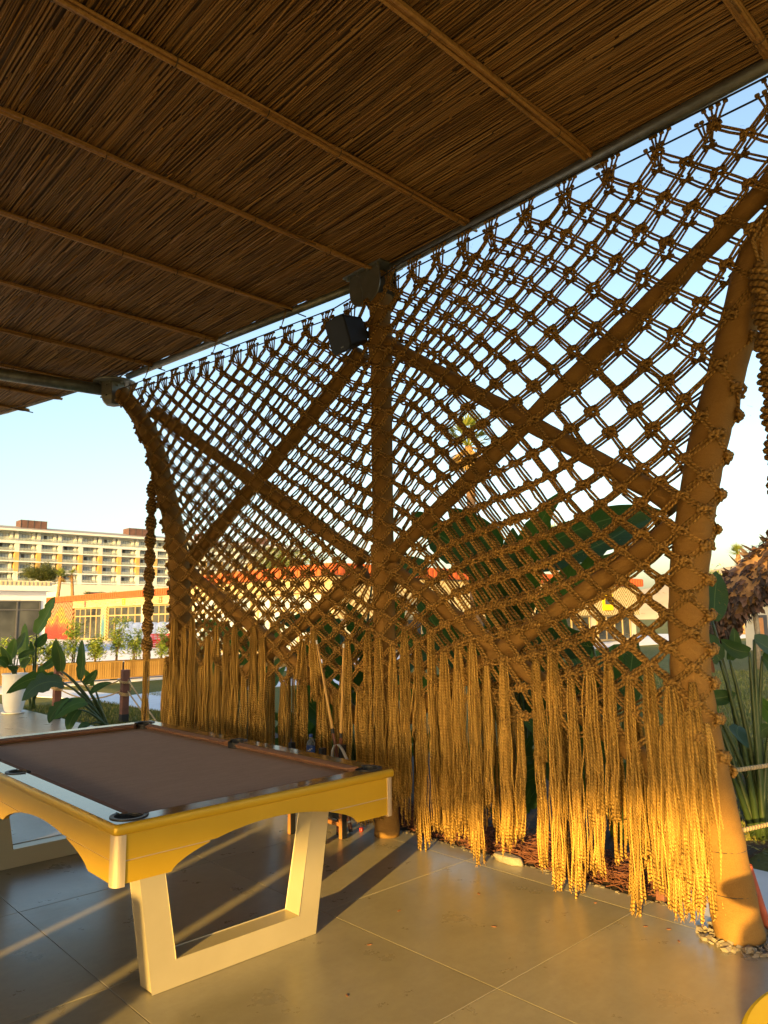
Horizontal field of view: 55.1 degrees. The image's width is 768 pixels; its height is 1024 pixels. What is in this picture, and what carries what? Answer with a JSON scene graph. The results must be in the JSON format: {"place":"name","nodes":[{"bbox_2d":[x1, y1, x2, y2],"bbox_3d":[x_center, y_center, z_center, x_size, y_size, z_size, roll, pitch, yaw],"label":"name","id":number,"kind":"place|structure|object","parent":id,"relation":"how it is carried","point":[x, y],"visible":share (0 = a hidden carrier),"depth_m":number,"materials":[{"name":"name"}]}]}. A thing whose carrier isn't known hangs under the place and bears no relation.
{"place":"outdoors","nodes":[
{"label":"outdoors","id":0,"kind":"place"},
{"bbox_2d":[0,580,56,654],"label":"white pavilion","id":1,"kind":"structure","parent":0,"point":[22,603],"depth_m":37.27,"materials":[{"name":"white paint"}]},
{"bbox_2d":[0,600,40,654],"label":"window frame","id":2,"kind":"structure","parent":1,"relation":"in","point":[14,614],"depth_m":37.10,"materials":[{"name":"glass"}]},
{"bbox_2d":[45,588,192,640],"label":"cafe building","id":3,"kind":"structure","parent":0,"point":[93,612],"depth_m":65.23,"materials":[{"name":"orange painted plaster"},{"name":"yellow paint"},{"name":"glass"}]},
{"bbox_2d":[74,607,100,639],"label":"window frame","id":4,"kind":"structure","parent":3,"relation":"in","point":[91,617],"depth_m":67.27,"materials":[{"name":"yellow glass"}]},
{"bbox_2d":[107,605,140,639],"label":"window frame","id":5,"kind":"structure","parent":3,"relation":"in","point":[134,612],"depth_m":62.37,"materials":[{"name":"yellow glass"}]},
{"bbox_2d":[151,604,169,622],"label":"window frame","id":6,"kind":"structure","parent":3,"relation":"in","point":[160,614],"depth_m":57.34,"materials":[{"name":"yellow glass"}]},
{"bbox_2d":[122,622,133,645],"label":"covered furniture","id":7,"kind":"object","parent":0,"point":[129,628],"visible":0.36,"depth_m":50.02,"materials":[{"name":"white fabric"}]},
{"bbox_2d":[130,622,140,641],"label":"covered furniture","id":8,"kind":"object","parent":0,"point":[136,625],"visible":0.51,"depth_m":49.46,"materials":[{"name":"white fabric"}]},
{"bbox_2d":[155,622,165,645],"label":"covered furniture","id":9,"kind":"object","parent":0,"point":[160,624],"visible":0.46,"depth_m":47.69,"materials":[{"name":"white fabric"}]},
{"bbox_2d":[0,679,338,710],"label":"garden path","id":10,"kind":"structure","parent":0,"point":[155,701],"depth_m":15.89,"materials":[{"name":"grey concrete"}]},
{"bbox_2d":[0,634,745,689],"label":"plaza","id":11,"kind":"structure","parent":0,"point":[647,640],"depth_m":36.21,"materials":[{"name":"grey stone"}]},
{"bbox_2d":[0,665,37,684],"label":"planter box","id":12,"kind":"object","parent":11,"relation":"on","point":[28,668],"visible":0.2,"depth_m":18.75,"materials":[{"name":"brown wood"}]},
{"bbox_2d":[0,636,16,666],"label":"planter shrub","id":13,"kind":"object","parent":12,"relation":"in","point":[6,642],"visible":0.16,"depth_m":18.69,"materials":[{"name":"green plant"}]},
{"bbox_2d":[17,635,46,664],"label":"planter shrub","id":14,"kind":"object","parent":12,"relation":"in","point":[38,653],"visible":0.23,"depth_m":19.25,"materials":[{"name":"green plant"}]},
{"bbox_2d":[36,660,122,681],"bbox_3d":[-8.262,4.350,19.980,2.210,0.525,0.500,7,-11,-43],"label":"planter box","id":15,"kind":"object","parent":11,"relation":"on","point":[111,669],"visible":0.52,"depth_m":20.13,"materials":[{"name":"brown wood"}]},
{"bbox_2d":[39,635,66,664],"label":"planter shrub","id":16,"kind":"object","parent":15,"relation":"in","point":[46,647],"visible":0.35,"depth_m":19.46,"materials":[{"name":"green plant"}]},
{"bbox_2d":[59,617,90,662],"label":"planter shrub","id":17,"kind":"object","parent":15,"relation":"in","point":[72,635],"visible":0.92,"depth_m":19.84,"materials":[{"name":"green plant"}]},
{"bbox_2d":[85,633,110,661],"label":"planter shrub","id":18,"kind":"object","parent":15,"relation":"in","point":[96,650],"visible":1,"depth_m":20.26,"materials":[{"name":"green plant"}]},
{"bbox_2d":[105,614,134,660],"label":"planter shrub","id":19,"kind":"object","parent":15,"relation":"in","point":[117,633],"visible":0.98,"depth_m":20.77,"materials":[{"name":"green plant"}]},
{"bbox_2d":[118,658,163,677],"bbox_3d":[-6.583,4.553,21.547,2.300,0.525,0.500,7,-11,-43],"label":"planter box","id":20,"kind":"object","parent":11,"relation":"on","point":[135,667],"visible":0.36,"depth_m":20.95,"materials":[{"name":"brown wood"}]},
{"bbox_2d":[120,627,142,659],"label":"planter shrub","id":21,"kind":"object","parent":20,"relation":"in","point":[136,644],"visible":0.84,"depth_m":21.03,"materials":[{"name":"green plant"}]},
{"bbox_2d":[151,622,168,658],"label":"planter shrub","id":22,"kind":"object","parent":20,"relation":"in","point":[161,646],"visible":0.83,"depth_m":21.61,"materials":[{"name":"green plant"}]},
{"bbox_2d":[249,537,331,569],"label":"leafy tree","id":23,"kind":"object","parent":11,"relation":"on","point":[287,564],"visible":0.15,"depth_m":79.47,"materials":[{"name":"green plant"}]},
{"bbox_2d":[191,563,643,652],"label":"restaurant wing","id":24,"kind":"structure","parent":11,"relation":"on","point":[626,598],"depth_m":35.58,"materials":[{"name":"paint"}]},
{"bbox_2d":[193,596,251,651],"bbox_3d":[-8.192,5.653,37.033,0.080,2.700,5.500,7,-11,-43],"label":"window frame","id":25,"kind":"structure","parent":24,"relation":"in","point":[249,604],"depth_m":37.51,"materials":[{"name":"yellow glass"}]},
{"bbox_2d":[257,591,326,652],"bbox_3d":[-4.149,4.985,32.788,0.080,2.700,5.300,7,-11,-43],"label":"window frame","id":26,"kind":"structure","parent":24,"relation":"in","point":[307,605],"depth_m":33.12,"materials":[{"name":"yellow glass"}]},
{"bbox_2d":[365,618,422,652],"bbox_3d":[0.335,5.493,32.698,4.000,1.550,0.080,7,-11,-43],"label":"window frame","id":27,"kind":"structure","parent":24,"relation":"in","point":[410,620],"depth_m":33.72,"materials":[{"name":"yellow glass"}]},
{"bbox_2d":[566,615,590,630],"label":"window frame","id":28,"kind":"structure","parent":24,"relation":"in","point":[570,623],"depth_m":43.10,"materials":[{"name":"white glass"}]},
{"bbox_2d":[596,615,631,640],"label":"window frame","id":29,"kind":"structure","parent":24,"relation":"in","point":[624,627],"depth_m":46.15,"materials":[{"name":"white glass"}]},
{"bbox_2d":[0,704,767,1023],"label":"floor","id":30,"kind":"structure","parent":0,"point":[440,950],"depth_m":3.60,"materials":[{"name":"tile"}]},
{"bbox_2d":[1,672,27,714],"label":"plant pot","id":31,"kind":"object","parent":30,"relation":"on","point":[13,703],"visible":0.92,"depth_m":13.03,"materials":[{"name":"white ceramic"}]},
{"bbox_2d":[0,632,35,673],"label":"strelitzia plant","id":32,"kind":"object","parent":31,"relation":"on","point":[9,653],"visible":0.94,"depth_m":13.20,"materials":[{"name":"green plant"}]},
{"bbox_2d":[51,667,64,719],"bbox_3d":[-5.497,3.023,12.384,0.183,0.885,0.182,-6,-10,32],"label":"rope post","id":33,"kind":"object","parent":30,"relation":"on","point":[56,694],"visible":0.42,"depth_m":12.34,"materials":[{"name":"brown wood"}]},
{"bbox_2d":[0,720,393,995],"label":"pool table","id":34,"kind":"object","parent":30,"relation":"on","point":[142,808],"visible":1,"depth_m":3.69,"materials":[{"name":"paint"}]},
{"bbox_2d":[288,739,346,843],"bbox_3d":[-0.501,2.069,5.494,0.237,0.661,0.410,7,-11,-43],"label":"folding stool","id":35,"kind":"object","parent":30,"relation":"on","point":[341,823],"visible":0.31,"depth_m":5.45,"materials":[{"name":"brown wood"}]},
{"bbox_2d":[306,734,314,752],"bbox_3d":[-0.562,1.804,5.650,0.068,0.194,0.068,7,-11,-43],"label":"water bottle","id":36,"kind":"object","parent":35,"relation":"on","point":[310,746],"visible":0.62,"depth_m":5.63,"materials":[{"name":"blue"}]},
{"bbox_2d":[331,744,348,759],"bbox_3d":[-0.321,1.788,5.420,0.029,0.150,0.210,7,-11,-43],"label":"strap","id":37,"kind":"object","parent":35,"relation":"on","point":[342,750],"visible":0.65,"depth_m":5.43,"materials":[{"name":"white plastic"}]},
{"bbox_2d":[316,640,352,832],"bbox_3d":[-0.389,1.709,5.687,0.328,1.420,0.031,-5,-9,28],"label":"pool cue","id":38,"kind":"object","parent":30,"relation":"on","point":[349,823],"visible":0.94,"depth_m":5.71,"materials":[{"name":"brown wood"}]},
{"bbox_2d":[336,644,344,834],"bbox_3d":[-0.326,1.696,5.533,0.080,1.392,0.031,-5,-9,28],"label":"pool cue","id":39,"kind":"object","parent":30,"relation":"on","point":[341,730],"visible":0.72,"depth_m":5.55,"materials":[{"name":"brown wood"}]},
{"bbox_2d":[93,170,767,957],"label":"wrapped frame","id":40,"kind":"object","parent":30,"relation":"on","point":[741,928],"visible":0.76,"depth_m":4.36,"materials":[{"name":"fabric"}]},
{"bbox_2d":[141,441,156,720],"bbox_3d":[-2.446,0.821,7.591,0.125,3.215,0.169,39,-40,-77],"label":"macrame cord","id":41,"kind":"object","parent":40,"relation":"hanging from","point":[147,627],"visible":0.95,"depth_m":7.55,"materials":[{"name":"fabric"}]},
{"bbox_2d":[325,272,368,354],"bbox_3d":[-0.258,-1.632,6.002,0.413,0.734,0.281,7,-11,-43],"label":"loudspeaker","id":42,"kind":"object","parent":40,"relation":"attached to","point":[345,333],"visible":1,"depth_m":5.85,"materials":[{"name":"black plastic"}]},
{"bbox_2d":[0,0,767,414],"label":"reed canopy","id":43,"kind":"object","parent":40,"relation":"attached to","point":[182,178],"visible":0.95,"depth_m":4.40,"materials":[{"name":"wicker"}]},
{"bbox_2d":[115,75,767,927],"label":"rope net","id":44,"kind":"object","parent":40,"relation":"attached to","point":[679,785],"visible":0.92,"depth_m":4.83,"materials":[{"name":"brown fabric"}]},
{"bbox_2d":[748,203,767,493],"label":"macrame cord","id":45,"kind":"object","parent":40,"relation":"hanging from","point":[759,275],"visible":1,"depth_m":3.69,"materials":[{"name":"fabric"}]},
{"bbox_2d":[493,851,523,865],"bbox_3d":[0.816,2.270,4.822,0.094,0.045,0.236,7,-11,-43],"label":"flat stone","id":46,"kind":"object","parent":30,"relation":"on","point":[511,859],"visible":0.97,"depth_m":4.79,"materials":[{"name":"beige stone"}]},
{"bbox_2d":[350,817,667,905],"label":"gravel crumbs","id":47,"kind":"object","parent":30,"relation":"on","point":[597,885],"visible":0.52,"depth_m":4.70,"materials":[{"name":"gravel"}]},
{"bbox_2d":[741,992,767,1023],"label":"round table","id":48,"kind":"object","parent":30,"relation":"on","point":[756,1012],"visible":1,"depth_m":1.58,"materials":[{"name":"yellow paint"}]},
{"bbox_2d":[0,619,767,871],"bbox_3d":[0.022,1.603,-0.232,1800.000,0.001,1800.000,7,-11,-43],"label":"lawn ground","id":49,"kind":"structure","parent":0,"point":[649,652],"depth_m":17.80,"materials":[{"name":"green plant"}]},
{"bbox_2d":[18,597,54,709],"bbox_3d":[-6.429,2.663,13.924,0.610,2.093,0.873,-1,-8,2],"label":"banana plant","id":50,"kind":"object","parent":49,"relation":"on","point":[41,620],"visible":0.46,"depth_m":13.73,"materials":[{"name":"green plant"}]},
{"bbox_2d":[14,559,66,585],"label":"pine tree","id":51,"kind":"object","parent":49,"relation":"on","point":[43,573],"visible":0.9,"depth_m":141.63,"materials":[{"name":"green plant"}]},
{"bbox_2d":[6,639,111,729],"bbox_3d":[-4.790,2.591,11.028,0.442,1.372,1.497,-7,-10,36],"label":"strelitzia plant","id":52,"kind":"object","parent":49,"relation":"on","point":[33,683],"visible":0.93,"depth_m":11.02,"materials":[{"name":"green plant"}]},
{"bbox_2d":[54,566,69,596],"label":"palm tree","id":53,"kind":"object","parent":49,"relation":"on","point":[60,578],"visible":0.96,"depth_m":96.67,"materials":[{"name":"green plant"}]},
{"bbox_2d":[64,568,76,595],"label":"palm tree","id":54,"kind":"object","parent":49,"relation":"on","point":[72,579],"visible":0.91,"depth_m":97.81,"materials":[{"name":"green plant"}]},
{"bbox_2d":[46,584,167,597],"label":"hotel podium","id":55,"kind":"object","parent":49,"relation":"on","point":[79,589],"visible":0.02,"depth_m":229.43,"materials":[{"name":"white paint"}]},
{"bbox_2d":[0,520,303,585],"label":"hotel block","id":56,"kind":"structure","parent":55,"relation":"on","point":[97,558],"depth_m":247.84,"materials":[{"name":"beige concrete"}]},
{"bbox_2d":[0,564,6,570],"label":"window","id":57,"kind":"structure","parent":56,"relation":"in","point":[3,567],"depth_m":229.97,"materials":[{"name":"grey glass"}]},
{"bbox_2d":[0,553,7,559],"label":"window","id":58,"kind":"structure","parent":56,"relation":"in","point":[2,555],"depth_m":230.48,"materials":[{"name":"grey glass"}]},
{"bbox_2d":[0,543,7,549],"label":"window","id":59,"kind":"structure","parent":56,"relation":"in","point":[4,545],"depth_m":230.76,"materials":[{"name":"grey glass"}]},
{"bbox_2d":[0,533,8,539],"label":"window","id":60,"kind":"structure","parent":56,"relation":"in","point":[3,536],"depth_m":231.21,"materials":[{"name":"grey glass"}]},
{"bbox_2d":[21,554,29,560],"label":"window","id":61,"kind":"structure","parent":56,"relation":"in","point":[24,557],"depth_m":234.79,"materials":[{"name":"grey glass"}]},
{"bbox_2d":[21,544,30,550],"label":"window","id":62,"kind":"structure","parent":56,"relation":"in","point":[25,546],"depth_m":235.14,"materials":[{"name":"grey glass"}]},
{"bbox_2d":[22,534,30,540],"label":"window","id":63,"kind":"structure","parent":56,"relation":"in","point":[24,536],"depth_m":235.54,"materials":[{"name":"grey glass"}]},
{"bbox_2d":[42,555,51,561],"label":"window","id":64,"kind":"structure","parent":56,"relation":"in","point":[45,557],"depth_m":239.19,"materials":[{"name":"grey glass"}]},
{"bbox_2d":[43,545,51,551],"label":"window","id":65,"kind":"structure","parent":56,"relation":"in","point":[45,548],"depth_m":239.66,"materials":[{"name":"grey glass"}]},
{"bbox_2d":[63,556,71,562],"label":"window","id":66,"kind":"structure","parent":56,"relation":"in","point":[66,558],"depth_m":243.70,"materials":[{"name":"grey glass"}]},
{"bbox_2d":[64,547,72,552],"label":"window","id":67,"kind":"structure","parent":56,"relation":"in","point":[66,549],"depth_m":244.15,"materials":[{"name":"grey glass"}]},
{"bbox_2d":[64,537,72,543],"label":"window","id":68,"kind":"structure","parent":56,"relation":"in","point":[69,540],"depth_m":244.68,"materials":[{"name":"grey glass"}]},
{"bbox_2d":[83,576,90,582],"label":"window","id":69,"kind":"structure","parent":56,"relation":"in","point":[85,578],"depth_m":247.26,"materials":[{"name":"grey glass"}]},
{"bbox_2d":[83,567,91,573],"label":"window","id":70,"kind":"structure","parent":56,"relation":"in","point":[86,570],"depth_m":247.69,"materials":[{"name":"grey glass"}]},
{"bbox_2d":[84,557,91,563],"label":"window","id":71,"kind":"structure","parent":56,"relation":"in","point":[88,560],"depth_m":248.29,"materials":[{"name":"grey glass"}]},
{"bbox_2d":[102,577,110,582],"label":"window","id":72,"kind":"structure","parent":56,"relation":"in","point":[105,579],"depth_m":251.83,"materials":[{"name":"grey glass"}]},
{"bbox_2d":[103,558,110,563],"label":"window","id":73,"kind":"structure","parent":56,"relation":"in","point":[105,560],"depth_m":252.63,"materials":[{"name":"grey glass"}]},
{"bbox_2d":[104,549,111,554],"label":"window","id":74,"kind":"structure","parent":56,"relation":"in","point":[106,551],"depth_m":253.25,"materials":[{"name":"grey glass"}]},
{"bbox_2d":[121,577,128,583],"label":"window","id":75,"kind":"structure","parent":56,"relation":"in","point":[125,579],"depth_m":256.30,"materials":[{"name":"grey glass"}]},
{"bbox_2d":[122,550,129,555],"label":"window","id":76,"kind":"structure","parent":56,"relation":"in","point":[125,552],"depth_m":257.62,"materials":[{"name":"grey glass"}]},
{"bbox_2d":[157,578,163,584],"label":"window","id":77,"kind":"structure","parent":56,"relation":"in","point":[160,581],"depth_m":265.28,"materials":[{"name":"grey glass"}]},
{"bbox_2d":[119,669,131,721],"bbox_3d":[-4.199,2.971,11.919,0.183,0.820,0.182,-6,-10,32],"label":"rope post","id":78,"kind":"object","parent":49,"relation":"on","point":[125,687],"visible":0.86,"depth_m":11.87,"materials":[{"name":"brown wood"}]},
{"bbox_2d":[59,673,118,687],"bbox_3d":[-4.875,2.786,12.168,1.266,0.223,0.019,-4,-9,19],"label":"fence rope","id":79,"kind":"object","parent":78,"relation":"attached to","point":[83,685],"visible":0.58,"depth_m":12.19,"materials":[{"name":"beige fabric"}]},
{"bbox_2d":[60,689,118,698],"bbox_3d":[-4.871,2.997,12.137,1.265,0.171,0.019,-4,-9,19],"label":"fence rope","id":80,"kind":"object","parent":78,"relation":"attached to","point":[90,698],"visible":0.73,"depth_m":12.06,"materials":[{"name":"beige fabric"}]},
{"bbox_2d":[128,679,156,721],"bbox_3d":[-3.287,2.753,10.287,0.019,0.582,3.667,4,-9,-28],"label":"fence rope","id":81,"kind":"object","parent":78,"relation":"attached to","point":[153,717],"visible":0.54,"depth_m":10.97,"materials":[{"name":"beige fabric"}]},
{"bbox_2d":[438,410,499,625],"bbox_3d":[2.087,0.720,18.244,1.711,6.917,1.836,1,-8,-9],"label":"palm tree","id":82,"kind":"object","parent":49,"relation":"on","point":[468,421],"visible":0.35,"depth_m":18.24,"materials":[{"name":"green plant"}]},
{"bbox_2d":[272,732,767,902],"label":"flower bed","id":83,"kind":"object","parent":49,"relation":"on","point":[531,817],"visible":0.07,"depth_m":5.34,"materials":[{"name":"soil"}]},
{"bbox_2d":[195,619,284,739],"bbox_3d":[-1.868,2.167,9.301,1.212,1.620,1.170,0,-8,-6],"label":"banana plant","id":84,"kind":"object","parent":83,"relation":"on","point":[245,660],"visible":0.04,"depth_m":9.43,"materials":[{"name":"green plant"}]},
{"bbox_2d":[272,712,332,748],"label":"bedding plant","id":85,"kind":"object","parent":83,"relation":"on","point":[313,731],"visible":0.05,"depth_m":7.68,"materials":[{"name":"green plant"}]},
{"bbox_2d":[276,556,438,760],"bbox_3d":[-0.288,1.619,8.037,1.814,2.304,1.568,7,-11,-43],"label":"banana plant","id":86,"kind":"object","parent":83,"relation":"on","point":[358,678],"visible":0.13,"depth_m":7.62,"materials":[{"name":"green plant"}]},
{"bbox_2d":[399,730,429,798],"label":"bedding plant","id":87,"kind":"object","parent":83,"relation":"on","point":[412,746],"visible":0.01,"depth_m":6.51,"materials":[{"name":"green plant"}]},
{"bbox_2d":[468,734,537,827],"bbox_3d":[0.978,2.074,5.696,0.753,0.703,0.567,7,-11,-43],"label":"bedding plant","id":88,"kind":"object","parent":83,"relation":"on","point":[531,796],"visible":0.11,"depth_m":5.65,"materials":[{"name":"green plant"}]},
{"bbox_2d":[395,493,660,777],"bbox_3d":[1.174,1.252,6.679,1.897,2.591,2.469,7,-11,-43],"label":"banana plant","id":89,"kind":"object","parent":83,"relation":"on","point":[619,535],"visible":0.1,"depth_m":6.41,"materials":[{"name":"green plant"}]},
{"bbox_2d":[374,799,691,896],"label":"twig mulch","id":90,"kind":"object","parent":83,"relation":"on","point":[614,870],"visible":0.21,"depth_m":4.80,"materials":[{"name":"brown wood"}]},
{"bbox_2d":[524,606,642,838],"bbox_3d":[1.643,1.531,5.442,1.387,1.680,0.908,7,-11,-43],"label":"banana plant","id":91,"kind":"object","parent":83,"relation":"on","point":[630,660],"visible":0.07,"depth_m":5.38,"materials":[{"name":"green plant"}]},
{"bbox_2d":[580,738,629,849],"bbox_3d":[1.676,1.913,4.886,0.701,0.774,0.671,-2,-8,6],"label":"bedding plant","id":92,"kind":"object","parent":83,"relation":"on","point":[603,749],"visible":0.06,"depth_m":4.96,"materials":[{"name":"green plant"}]},
{"bbox_2d":[655,822,666,901],"bbox_3d":[1.559,1.827,4.191,0.050,0.720,0.050,7,-11,-43],"label":"rope stake","id":93,"kind":"object","parent":83,"relation":"on","point":[660,897],"visible":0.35,"depth_m":4.13,"materials":[{"name":"brown wood"}]},
{"bbox_2d":[737,763,767,771],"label":"barrier rope","id":94,"kind":"object","parent":93,"relation":"attached to","point":[749,768],"visible":0.33,"depth_m":4.70,"materials":[{"name":"beige fabric"}]},
{"bbox_2d":[743,822,767,831],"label":"barrier rope","id":95,"kind":"object","parent":93,"relation":"attached to","point":[754,827],"visible":0.3,"depth_m":4.64,"materials":[{"name":"beige fabric"}]},
{"bbox_2d":[709,571,767,840],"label":"strelitzia plant","id":96,"kind":"object","parent":83,"relation":"on","point":[753,797],"visible":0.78,"depth_m":5.38,"materials":[{"name":"green plant"}]},
{"bbox_2d":[744,828,767,862],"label":"ground cover","id":97,"kind":"object","parent":83,"relation":"on","point":[762,842],"visible":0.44,"depth_m":4.93,"materials":[{"name":"green plant"}]},
{"bbox_2d":[727,543,748,633],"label":"palm tree","id":98,"kind":"object","parent":49,"relation":"on","point":[735,547],"visible":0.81,"depth_m":57.80,"materials":[{"name":"green plant"}]},
{"bbox_2d":[709,529,767,643],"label":"leaning palm","id":99,"kind":"object","parent":49,"relation":"on","point":[745,579],"visible":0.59,"depth_m":21.12,"materials":[{"name":"brown plant"}]},
{"bbox_2d":[752,611,760,668],"bbox_3d":[10.938,3.537,21.626,0.200,2.156,0.503,-4,-9,23],"label":"prop pole","id":100,"kind":"object","parent":49,"relation":"on","point":[757,631],"visible":0.52,"depth_m":21.57,"materials":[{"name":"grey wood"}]},
{"bbox_2d":[0,74,767,589],"label":"sky","id":101,"kind":"structure","parent":0,"point":[75,462],"materials":[{"name":"blue"}]},
{"bbox_2d":[635,565,735,618],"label":"hill","id":102,"kind":"structure","parent":0,"point":[661,597],"depth_m":285.53,"materials":[{"name":"beige"}]},
{"bbox_2d":[666,869,767,917],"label":"side path","id":103,"kind":"structure","parent":0,"point":[761,877],"depth_m":4.32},
{"bbox_2d":[750,864,767,929],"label":"curb","id":104,"kind":"object","parent":103,"relation":"on","point":[763,913],"visible":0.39,"depth_m":3.75,"materials":[{"name":"concrete"}]},
{"bbox_2d":[745,605,767,650],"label":"stone building","id":105,"kind":"structure","parent":0,"point":[749,628],"depth_m":31.98,"materials":[{"name":"beige stone"}]},
{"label":"red crate","id":106,"kind":"object","parent":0,"visible":0},
{"bbox_2d":[150,634,160,640],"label":"red crate","id":107,"kind":"object","parent":106,"relation":"on","point":[152,636],"visible":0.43,"depth_m":45.84,"materials":[{"name":"plastic"}]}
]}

